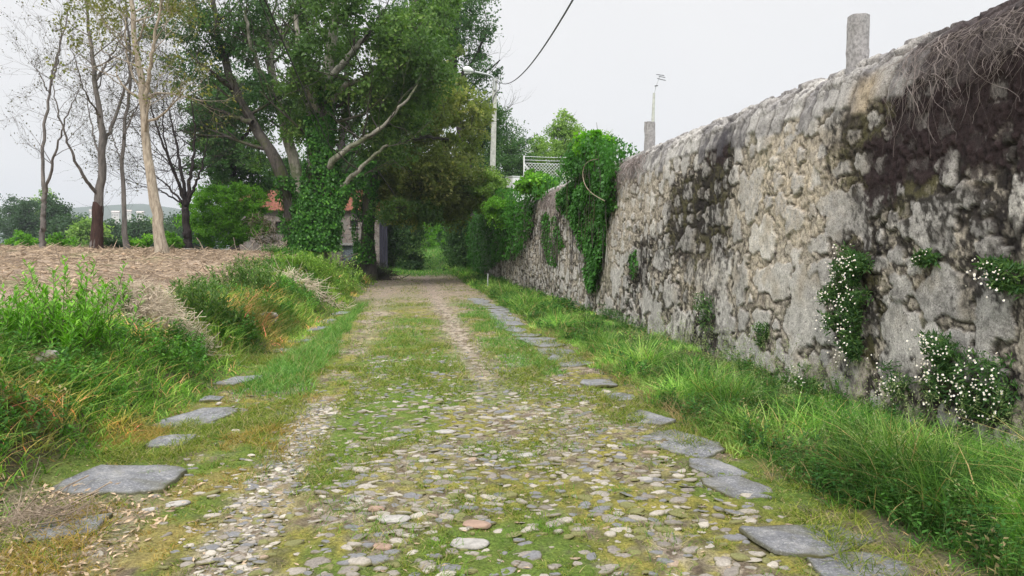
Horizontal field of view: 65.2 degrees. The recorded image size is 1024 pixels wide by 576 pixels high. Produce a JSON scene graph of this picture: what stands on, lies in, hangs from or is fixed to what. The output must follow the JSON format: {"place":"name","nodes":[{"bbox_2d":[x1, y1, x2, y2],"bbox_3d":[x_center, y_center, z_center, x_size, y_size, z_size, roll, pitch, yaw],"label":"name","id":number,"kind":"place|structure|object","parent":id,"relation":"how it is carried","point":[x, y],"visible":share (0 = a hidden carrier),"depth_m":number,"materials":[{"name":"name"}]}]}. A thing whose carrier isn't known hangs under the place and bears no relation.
{"place":"outdoors","nodes":[
{"label":"outdoors","id":0,"kind":"place"},
{"bbox_2d":[264,0,343,172],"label":"overhead cable","id":1,"kind":"object","parent":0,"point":[295,70],"visible":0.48,"depth_m":17.33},
{"bbox_2d":[259,0,355,197],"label":"overhead cable","id":2,"kind":"object","parent":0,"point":[289,68],"visible":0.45,"depth_m":17.11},
{"bbox_2d":[0,0,1007,213],"label":"sky","id":3,"kind":"structure","parent":0,"point":[716,59],"materials":[{"name":"white"}]},
{"bbox_2d":[0,204,1022,575],"bbox_3d":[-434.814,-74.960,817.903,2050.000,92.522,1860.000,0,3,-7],"label":"ground","id":4,"kind":"structure","parent":0,"point":[564,550],"depth_m":5.48,"materials":[{"name":"plant"}]},
{"bbox_2d":[0,193,38,245],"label":"tree","id":5,"kind":"object","parent":4,"relation":"on","point":[7,231],"visible":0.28,"depth_m":128.86,"materials":[{"name":"green plant"}]},
{"bbox_2d":[1,229,38,246],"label":"scrub bush","id":6,"kind":"object","parent":4,"relation":"on","point":[29,240],"visible":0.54,"depth_m":33.26,"materials":[{"name":"green plant"}]},
{"bbox_2d":[5,197,40,245],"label":"tree","id":7,"kind":"object","parent":4,"relation":"on","point":[26,220],"visible":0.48,"depth_m":111.21,"materials":[{"name":"green plant"}]},
{"bbox_2d":[0,274,86,340],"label":"straw heap","id":8,"kind":"object","parent":4,"relation":"on","point":[20,301],"visible":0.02,"depth_m":8.62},
{"bbox_2d":[27,350,61,371],"bbox_3d":[-4.220,0.736,7.210,0.276,0.365,0.242,-2,4,-35],"label":"boulder","id":9,"kind":"object","parent":4,"relation":"on","point":[47,355],"visible":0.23,"depth_m":7.14,"materials":[{"name":"stone"}]},
{"bbox_2d":[0,282,109,357],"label":"leafy shrub","id":10,"kind":"object","parent":4,"relation":"on","point":[31,320],"visible":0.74,"depth_m":7.76,"materials":[{"name":"green plant"}]},
{"bbox_2d":[35,193,76,243],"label":"tree","id":11,"kind":"object","parent":4,"relation":"on","point":[53,208],"visible":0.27,"depth_m":102.26,"materials":[{"name":"green plant"}]},
{"bbox_2d":[45,229,78,246],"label":"scrub bush","id":12,"kind":"object","parent":4,"relation":"on","point":[55,238],"visible":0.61,"depth_m":32.58,"materials":[{"name":"green plant"}]},
{"bbox_2d":[1,0,131,247],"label":"thin forked tree","id":13,"kind":"object","parent":4,"relation":"on","point":[43,229],"visible":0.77,"depth_m":25.10,"materials":[{"name":"grey plant"}]},
{"bbox_2d":[45,210,87,243],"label":"tree","id":14,"kind":"object","parent":4,"relation":"on","point":[59,224],"visible":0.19,"depth_m":92.92,"materials":[{"name":"green plant"}]},
{"bbox_2d":[22,513,112,545],"bbox_3d":[-2.530,1.365,4.521,0.410,0.048,0.406,0,3,-7],"label":"flagstone","id":15,"kind":"object","parent":4,"relation":"on","point":[50,531],"visible":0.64,"depth_m":4.49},
{"bbox_2d":[0,255,145,366],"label":"leafy shrub","id":16,"kind":"object","parent":4,"relation":"on","point":[84,307],"visible":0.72,"depth_m":8.10,"materials":[{"name":"green plant"}]},
{"bbox_2d":[0,456,159,546],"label":"twig heap","id":17,"kind":"object","parent":4,"relation":"on","point":[37,513],"visible":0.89,"depth_m":4.64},
{"bbox_2d":[64,215,116,247],"bbox_3d":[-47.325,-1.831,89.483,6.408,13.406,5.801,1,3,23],"label":"bush","id":18,"kind":"object","parent":4,"relation":"on","point":[81,229],"visible":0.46,"depth_m":88.05,"materials":[{"name":"green plant"}]},
{"bbox_2d":[0,0,209,248],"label":"cork oak","id":19,"kind":"object","parent":4,"relation":"on","point":[96,235],"visible":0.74,"depth_m":25.30,"materials":[{"name":"grey plant"}]},
{"bbox_2d":[104,217,121,242],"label":"tree","id":20,"kind":"object","parent":4,"relation":"on","point":[115,228],"visible":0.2,"depth_m":112.97,"materials":[{"name":"green plant"}]},
{"bbox_2d":[47,465,186,496],"bbox_3d":[-2.652,1.315,5.476,0.795,0.047,0.651,0,3,4],"label":"flagstone","id":21,"kind":"object","parent":4,"relation":"on","point":[132,479],"visible":0.95,"depth_m":5.43,"materials":[{"name":"stone"}]},
{"bbox_2d":[104,234,133,248],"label":"scrub bush","id":22,"kind":"object","parent":4,"relation":"on","point":[108,241],"visible":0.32,"depth_m":31.95,"materials":[{"name":"green plant"}]},
{"bbox_2d":[99,278,154,319],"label":"leafy shrub","id":23,"kind":"object","parent":4,"relation":"on","point":[128,301],"visible":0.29,"depth_m":10.19,"materials":[{"name":"green plant"}]},
{"bbox_2d":[69,0,186,248],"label":"slim grey tree","id":24,"kind":"object","parent":4,"relation":"on","point":[125,239],"visible":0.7,"depth_m":25.93,"materials":[{"name":"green plant"}]},
{"bbox_2d":[120,212,153,248],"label":"tree","id":25,"kind":"object","parent":4,"relation":"on","point":[139,229],"visible":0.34,"depth_m":103.58,"materials":[{"name":"green plant"}]},
{"bbox_2d":[120,233,153,248],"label":"scrub bush","id":26,"kind":"object","parent":4,"relation":"on","point":[147,240],"visible":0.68,"depth_m":33.09,"materials":[{"name":"green plant"}]},
{"bbox_2d":[33,0,250,252],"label":"pale leaning tree","id":27,"kind":"object","parent":4,"relation":"on","point":[159,238],"visible":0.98,"depth_m":24.43,"materials":[{"name":"beige plant"}]},
{"bbox_2d":[48,264,250,367],"bbox_3d":[-4.859,0.367,10.415,2.861,1.371,1.459,0,3,-7],"label":"straw heap","id":28,"kind":"object","parent":4,"relation":"on","point":[150,308],"visible":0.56,"depth_m":10.29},
{"bbox_2d":[145,434,196,449],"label":"flagstone","id":29,"kind":"object","parent":4,"relation":"on","point":[166,438],"visible":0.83,"depth_m":6.51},
{"bbox_2d":[50,0,292,247],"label":"fan branched tree","id":30,"kind":"object","parent":4,"relation":"on","point":[186,197],"visible":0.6,"depth_m":32.31,"materials":[{"name":"black plant"}]},
{"bbox_2d":[164,230,189,248],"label":"scrub bush","id":31,"kind":"object","parent":4,"relation":"on","point":[173,240],"visible":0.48,"depth_m":31.96,"materials":[{"name":"green plant"}]},
{"bbox_2d":[165,500,190,506],"bbox_3d":[-2.077,1.344,4.977,0.152,0.030,0.094,-2,3,-32],"label":"cobble","id":32,"kind":"object","parent":4,"relation":"on","point":[177,503],"visible":0.94,"depth_m":4.96,"materials":[{"name":"stone"}]},
{"bbox_2d":[164,212,198,246],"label":"tree","id":33,"kind":"object","parent":4,"relation":"on","point":[167,227],"visible":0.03,"depth_m":104.03,"materials":[{"name":"green plant"}]},
{"bbox_2d":[0,243,378,531],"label":"grass","id":34,"kind":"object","parent":4,"relation":"on","point":[61,377],"visible":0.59,"depth_m":8.12,"materials":[{"name":"green plant"}]},
{"bbox_2d":[153,407,237,430],"bbox_3d":[-2.930,1.221,7.481,0.508,0.063,0.865,1,3,21],"label":"flagstone","id":35,"kind":"object","parent":4,"relation":"on","point":[209,413],"visible":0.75,"depth_m":7.53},
{"bbox_2d":[169,215,224,249],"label":"tree","id":36,"kind":"object","parent":4,"relation":"on","point":[197,245],"visible":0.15,"depth_m":94.40,"materials":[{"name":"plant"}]},
{"bbox_2d":[158,271,256,330],"bbox_3d":[-4.651,0.225,11.959,1.338,0.958,1.389,-2,3,-33],"label":"leafy shrub","id":37,"kind":"object","parent":4,"relation":"on","point":[200,291],"visible":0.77,"depth_m":11.79,"materials":[{"name":"green plant"}]},
{"bbox_2d":[199,395,223,402],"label":"flagstone","id":38,"kind":"object","parent":4,"relation":"on","point":[209,398],"visible":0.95,"depth_m":8.37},
{"bbox_2d":[122,0,304,252],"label":"leaning oak","id":39,"kind":"object","parent":4,"relation":"on","point":[230,43],"visible":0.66,"depth_m":31.91,"materials":[{"name":"light tan bark"},{"name":"green leaves"}]},
{"bbox_2d":[271,175,298,248],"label":"tree ivy","id":40,"kind":"object","parent":39,"relation":"attached to","point":[291,184],"visible":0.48,"depth_m":31.50,"materials":[{"name":"green plant"}]},
{"bbox_2d":[172,175,274,248],"bbox_3d":[-12.756,-3.095,35.638,4.176,3.954,3.853,0,3,-7],"label":"round bush","id":41,"kind":"object","parent":4,"relation":"on","point":[226,221],"visible":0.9,"depth_m":34.88,"materials":[{"name":"green plant"}]},
{"bbox_2d":[213,375,261,386],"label":"flagstone","id":42,"kind":"object","parent":4,"relation":"on","point":[229,380],"visible":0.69,"depth_m":9.42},
{"bbox_2d":[173,57,306,250],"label":"round evergreen","id":43,"kind":"object","parent":4,"relation":"on","point":[230,172],"visible":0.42,"depth_m":42.66,"materials":[{"name":"green plant"}]},
{"bbox_2d":[205,253,300,305],"bbox_3d":[-5.379,-0.117,16.500,1.997,1.204,1.578,0,3,-7],"label":"leafy shrub","id":44,"kind":"object","parent":4,"relation":"on","point":[266,277],"visible":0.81,"depth_m":16.41,"materials":[{"name":"green plant"}]},
{"bbox_2d":[240,211,281,246],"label":"dry shrub","id":45,"kind":"object","parent":4,"relation":"on","point":[271,230],"visible":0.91,"depth_m":32.74,"materials":[{"name":"brown plant"}]},
{"bbox_2d":[190,0,366,252],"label":"pale stemmed oak","id":46,"kind":"object","parent":4,"relation":"on","point":[293,160],"visible":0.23,"depth_m":33.69,"materials":[{"name":"green plant"}]},
{"bbox_2d":[233,232,373,287],"bbox_3d":[-8.159,-1.074,30.788,5.576,2.223,2.732,0,3,-7],"label":"straw heap","id":47,"kind":"object","parent":4,"relation":"on","point":[286,247],"visible":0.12,"depth_m":30.52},
{"bbox_2d":[262,255,355,309],"bbox_3d":[-5.365,-0.233,20.602,2.769,1.568,1.921,-2,3,-31],"label":"straw heap","id":48,"kind":"object","parent":4,"relation":"on","point":[311,282],"visible":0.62,"depth_m":20.56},
{"bbox_2d":[239,190,387,266],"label":"old house","id":49,"kind":"structure","parent":4,"relation":"on","point":[380,237],"depth_m":53.91,"materials":[{"name":"stone"}]},
{"bbox_2d":[343,246,354,262],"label":"door","id":50,"kind":"structure","parent":49,"relation":"in","point":[347,249],"depth_m":54.16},
{"bbox_2d":[273,248,365,296],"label":"leafy shrub","id":51,"kind":"object","parent":4,"relation":"on","point":[314,263],"visible":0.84,"depth_m":23.27,"materials":[{"name":"green plant"}]},
{"bbox_2d":[231,0,466,262],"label":"ivy clad oak","id":52,"kind":"object","parent":4,"relation":"on","point":[408,52],"visible":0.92,"depth_m":29.27,"materials":[{"name":"green plant"}]},
{"bbox_2d":[286,88,376,252],"bbox_3d":[-6.852,-4.363,29.947,3.224,6.131,1.967,-2,3,-28],"label":"tree ivy","id":53,"kind":"object","parent":52,"relation":"attached to","point":[324,233],"visible":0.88,"depth_m":29.41,"materials":[{"name":"green plant"}]},
{"bbox_2d":[280,30,453,248],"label":"tree","id":54,"kind":"object","parent":4,"relation":"on","point":[338,146],"visible":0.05,"depth_m":58.23,"materials":[{"name":"green plant"}]},
{"bbox_2d":[336,250,410,280],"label":"twig heap","id":55,"kind":"object","parent":4,"relation":"on","point":[386,275],"visible":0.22,"depth_m":40.02,"materials":[{"name":"brown plant"}]},
{"bbox_2d":[373,542,392,550],"bbox_3d":[-0.689,1.380,4.264,0.108,0.030,0.076,1,3,14],"label":"cobble","id":56,"kind":"object","parent":4,"relation":"on","point":[380,546],"visible":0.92,"depth_m":4.24,"materials":[{"name":"orange stone"}]},
{"bbox_2d":[377,514,410,523],"bbox_3d":[-0.691,1.352,4.681,0.201,0.028,0.136,0,3,-7],"label":"cobble","id":57,"kind":"object","parent":4,"relation":"on","point":[393,518],"visible":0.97,"depth_m":4.66,"materials":[{"name":"stone"}]},
{"bbox_2d":[387,216,431,270],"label":"lane tree","id":58,"kind":"object","parent":4,"relation":"on","point":[405,252],"visible":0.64,"depth_m":55.90,"materials":[{"name":"green plant"}]},
{"bbox_2d":[360,0,499,280],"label":"bronze leaved oak","id":59,"kind":"object","parent":4,"relation":"on","point":[438,174],"visible":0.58,"depth_m":37.47,"materials":[{"name":"green plant"}]},
{"bbox_2d":[350,159,383,263],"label":"tree ivy","id":60,"kind":"object","parent":59,"relation":"attached to","point":[357,202],"visible":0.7,"depth_m":37.81,"materials":[{"name":"green plant"}]},
{"bbox_2d":[41,279,825,575],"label":"cobblestones","id":61,"kind":"structure","parent":4,"relation":"on","point":[355,559],"depth_m":5.14,"materials":[{"name":"stone"}]},
{"bbox_2d":[418,221,448,248],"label":"lane tree","id":62,"kind":"object","parent":4,"relation":"on","point":[431,233],"visible":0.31,"depth_m":86.51,"materials":[{"name":"green plant"}]},
{"bbox_2d":[434,216,471,270],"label":"lane tree","id":63,"kind":"object","parent":4,"relation":"on","point":[457,246],"visible":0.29,"depth_m":53.10,"materials":[{"name":"green plant"}]},
{"bbox_2d":[382,0,529,268],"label":"tall dark oak","id":64,"kind":"object","parent":4,"relation":"on","point":[468,24],"visible":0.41,"depth_m":49.15,"materials":[{"name":"green plant"}]},
{"bbox_2d":[450,538,489,549],"bbox_3d":[-0.224,1.371,4.291,0.211,0.028,0.142,0,3,4],"label":"cobble","id":65,"kind":"object","parent":4,"relation":"on","point":[474,543],"visible":0.98,"depth_m":4.26,"materials":[{"name":"stone"}]},
{"bbox_2d":[0,241,946,575],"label":"dry litter","id":66,"kind":"object","parent":4,"relation":"on","point":[138,253],"visible":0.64,"depth_m":17.09,"materials":[{"name":"dry leaves"}]},
{"bbox_2d":[462,519,491,529],"bbox_3d":[-0.205,1.359,4.592,0.166,0.030,0.115,1,3,24],"label":"cobble","id":67,"kind":"object","parent":4,"relation":"on","point":[476,524],"visible":0.96,"depth_m":4.57,"materials":[{"name":"orange stone"}]},
{"bbox_2d":[463,66,499,169],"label":"street lamp","id":68,"kind":"object","parent":4,"relation":"on","point":[467,69],"visible":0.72,"depth_m":43.71,"materials":[{"name":"metal"}]},
{"bbox_2d":[498,0,573,83],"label":"overhead cable","id":69,"kind":"object","parent":68,"relation":"attached to","point":[569,5],"visible":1,"depth_m":17.92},
{"bbox_2d":[462,164,510,217],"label":"elder bush","id":70,"kind":"object","parent":4,"relation":"on","point":[488,188],"visible":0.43,"depth_m":37.38,"materials":[{"name":"green plant"}]},
{"bbox_2d":[0,273,983,575],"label":"lane grass","id":71,"kind":"structure","parent":4,"relation":"on","point":[314,355],"depth_m":6.65,"materials":[{"name":"plant"}]},
{"bbox_2d":[480,191,517,230],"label":"elder bush","id":72,"kind":"object","parent":4,"relation":"on","point":[492,206],"visible":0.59,"depth_m":32.55,"materials":[{"name":"green plant"}]},
{"bbox_2d":[486,108,537,175],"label":"dark tree","id":73,"kind":"object","parent":4,"relation":"on","point":[510,148],"visible":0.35,"depth_m":61.71,"materials":[{"name":"green plant"}]},
{"bbox_2d":[505,148,548,175],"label":"dark tree","id":74,"kind":"object","parent":4,"relation":"on","point":[517,162],"visible":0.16,"depth_m":59.45,"materials":[{"name":"green plant"}]},
{"bbox_2d":[525,133,559,184],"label":"light green tree","id":75,"kind":"object","parent":4,"relation":"on","point":[541,144],"visible":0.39,"depth_m":64.05,"materials":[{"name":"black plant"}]},
{"bbox_2d":[523,340,565,347],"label":"flagstone","id":76,"kind":"object","parent":4,"relation":"on","point":[544,345],"visible":0.7,"depth_m":12.98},
{"bbox_2d":[541,108,586,184],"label":"light green tree","id":77,"kind":"object","parent":4,"relation":"on","point":[565,134],"visible":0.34,"depth_m":65.86,"materials":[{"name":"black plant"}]},
{"bbox_2d":[523,156,622,199],"bbox_3d":[3.243,-4.493,35.538,5.550,2.681,0.072,0,3,-7],"label":"chain link fence","id":78,"kind":"object","parent":4,"relation":"on","point":[525,166],"visible":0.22,"depth_m":35.22,"materials":[{"name":"metal"}]},
{"bbox_2d":[580,379,617,386],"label":"flagstone","id":79,"kind":"object","parent":4,"relation":"on","point":[599,382],"visible":0.95,"depth_m":9.33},
{"bbox_2d":[598,304,622,320],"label":"fleabane clump","id":80,"kind":"object","parent":4,"relation":"on","point":[613,313],"visible":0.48,"depth_m":16.18,"materials":[{"name":"green plant"}]},
{"bbox_2d":[608,392,636,401],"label":"flagstone","id":81,"kind":"object","parent":4,"relation":"on","point":[626,395],"visible":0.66,"depth_m":8.52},
{"bbox_2d":[624,409,675,426],"bbox_3d":[1.223,1.214,7.467,0.384,0.040,0.647,-2,3,-28],"label":"flagstone","id":82,"kind":"object","parent":4,"relation":"on","point":[658,419],"visible":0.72,"depth_m":7.36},
{"bbox_2d":[651,74,665,121],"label":"street lamp","id":83,"kind":"object","parent":4,"relation":"on","point":[653,111],"visible":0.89,"depth_m":40.82,"materials":[{"name":"metal"}]},
{"bbox_2d":[639,429,724,457],"bbox_3d":[1.390,1.270,6.512,0.487,0.051,0.816,-2,3,-29],"label":"flagstone","id":84,"kind":"object","parent":4,"relation":"on","point":[717,449],"visible":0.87,"depth_m":6.41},
{"bbox_2d":[688,458,747,476],"bbox_3d":[1.474,1.314,5.800,0.321,0.054,0.520,-1,3,-26],"label":"flagstone","id":85,"kind":"object","parent":4,"relation":"on","point":[706,465],"visible":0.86,"depth_m":5.80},
{"bbox_2d":[700,475,774,499],"bbox_3d":[1.506,1.325,5.281,0.377,0.044,0.496,-1,3,-23],"label":"flagstone","id":86,"kind":"object","parent":4,"relation":"on","point":[733,485],"visible":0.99,"depth_m":5.30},
{"bbox_2d":[471,0,1023,448],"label":"stone wall","id":87,"kind":"structure","parent":4,"relation":"on","point":[746,218],"depth_m":7.88,"materials":[{"name":"stone"}]},
{"bbox_2d":[447,171,559,274],"bbox_3d":[-2.278,-3.296,49.872,1.407,5.123,52.523,0,3,-7],"label":"ivy","id":88,"kind":"object","parent":87,"relation":"attached to","point":[480,253],"visible":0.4,"depth_m":33.40,"materials":[{"name":"green plant"}]},
{"bbox_2d":[513,168,559,197],"bbox_3d":[0.788,-3.366,26.705,1.592,1.293,1.746,0,3,-7],"label":"ivy mound","id":89,"kind":"object","parent":87,"relation":"on","point":[523,185],"visible":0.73,"depth_m":26.26,"materials":[{"name":"green plant"}]},
{"bbox_2d":[536,185,564,226],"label":"dead vine","id":90,"kind":"object","parent":87,"relation":"attached to","point":[550,195],"visible":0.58,"depth_m":23.84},
{"bbox_2d":[540,212,564,267],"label":"ivy","id":91,"kind":"object","parent":87,"relation":"attached to","point":[550,250],"visible":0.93,"depth_m":23.71,"materials":[{"name":"green plant"}]},
{"bbox_2d":[572,122,615,162],"bbox_3d":[1.934,-3.253,18.917,1.051,1.301,1.202,0,3,1],"label":"ivy mound","id":92,"kind":"object","parent":87,"relation":"on","point":[593,132],"visible":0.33,"depth_m":18.63,"materials":[{"name":"green plant"}]},
{"bbox_2d":[554,132,639,294],"bbox_3d":[1.904,-1.748,19.085,1.058,3.771,6.048,0,3,-7],"label":"ivy","id":93,"kind":"object","parent":87,"relation":"attached to","point":[589,242],"visible":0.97,"depth_m":17.98,"materials":[{"name":"green plant"}]},
{"bbox_2d":[605,152,649,198],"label":"dead vine","id":94,"kind":"object","parent":87,"relation":"attached to","point":[630,166],"visible":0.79,"depth_m":15.36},
{"bbox_2d":[626,249,637,279],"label":"ivy","id":95,"kind":"object","parent":87,"relation":"attached to","point":[632,267],"visible":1,"depth_m":14.92,"materials":[{"name":"green plant"}]},
{"bbox_2d":[644,121,654,152],"bbox_3d":[2.600,-2.781,15.120,0.180,0.726,0.182,-1,3,-27],"label":"granite post","id":96,"kind":"object","parent":87,"relation":"on","point":[649,134],"visible":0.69,"depth_m":15.04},
{"bbox_2d":[692,291,717,332],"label":"fleabane clump","id":97,"kind":"object","parent":87,"relation":"attached to","point":[706,308],"visible":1,"depth_m":11.20,"materials":[{"name":"green plant"}]},
{"bbox_2d":[749,321,769,349],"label":"fleabane clump","id":98,"kind":"object","parent":87,"relation":"attached to","point":[759,341],"visible":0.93,"depth_m":9.37,"materials":[{"name":"green plant"}]},
{"bbox_2d":[813,240,875,366],"bbox_3d":[3.167,0.138,7.657,0.284,1.195,0.800,0,3,-7],"label":"fleabane clump","id":99,"kind":"object","parent":87,"relation":"attached to","point":[852,265],"visible":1,"depth_m":7.50,"materials":[{"name":"green plant"}]},
{"bbox_2d":[846,13,869,74],"bbox_3d":[3.492,-2.405,8.069,0.185,0.689,0.188,-1,3,-22],"label":"granite post","id":100,"kind":"object","parent":87,"relation":"on","point":[857,40],"visible":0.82,"depth_m":8.00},
{"bbox_2d":[878,32,960,155],"bbox_3d":[3.446,-1.584,6.671,0.290,1.053,1.156,0,3,-7],"label":"dead vine","id":101,"kind":"object","parent":87,"relation":"attached to","point":[929,82],"visible":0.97,"depth_m":6.48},
{"bbox_2d":[910,246,942,268],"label":"fleabane clump","id":102,"kind":"object","parent":87,"relation":"attached to","point":[921,258],"visible":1,"depth_m":6.52,"materials":[{"name":"green plant"}]},
{"bbox_2d":[906,328,959,379],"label":"fleabane clump","id":103,"kind":"object","parent":87,"relation":"attached to","point":[936,340],"visible":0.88,"depth_m":6.26,"materials":[{"name":"green plant"}]},
{"bbox_2d":[863,4,1023,142],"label":"dead vine","id":104,"kind":"object","parent":87,"relation":"attached to","point":[962,46],"visible":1,"depth_m":6.14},
{"bbox_2d":[866,342,1022,425],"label":"fleabane clump","id":105,"kind":"object","parent":87,"relation":"attached to","point":[978,389],"visible":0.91,"depth_m":5.93,"materials":[{"name":"green plant"}]},
{"bbox_2d":[965,252,1023,301],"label":"fleabane clump","id":106,"kind":"object","parent":87,"relation":"attached to","point":[994,266],"visible":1,"depth_m":5.61,"materials":[{"name":"green plant"}]},
{"bbox_2d":[782,362,823,393],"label":"fleabane clump","id":107,"kind":"object","parent":4,"relation":"on","point":[804,380],"visible":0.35,"depth_m":8.29,"materials":[{"name":"green plant"}]},
{"bbox_2d":[739,524,875,558],"bbox_3d":[1.636,1.365,4.303,0.698,0.053,0.489,0,3,-7],"label":"flagstone","id":108,"kind":"object","parent":4,"relation":"on","point":[785,540],"visible":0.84,"depth_m":4.28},
{"bbox_2d":[805,551,913,575],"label":"flagstone","id":109,"kind":"object","parent":4,"relation":"on","point":[828,568],"visible":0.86,"depth_m":3.95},
{"bbox_2d":[350,246,1023,575],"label":"verge grass","id":110,"kind":"structure","parent":0,"point":[892,468],"depth_m":6.08,"materials":[{"name":"plant"}]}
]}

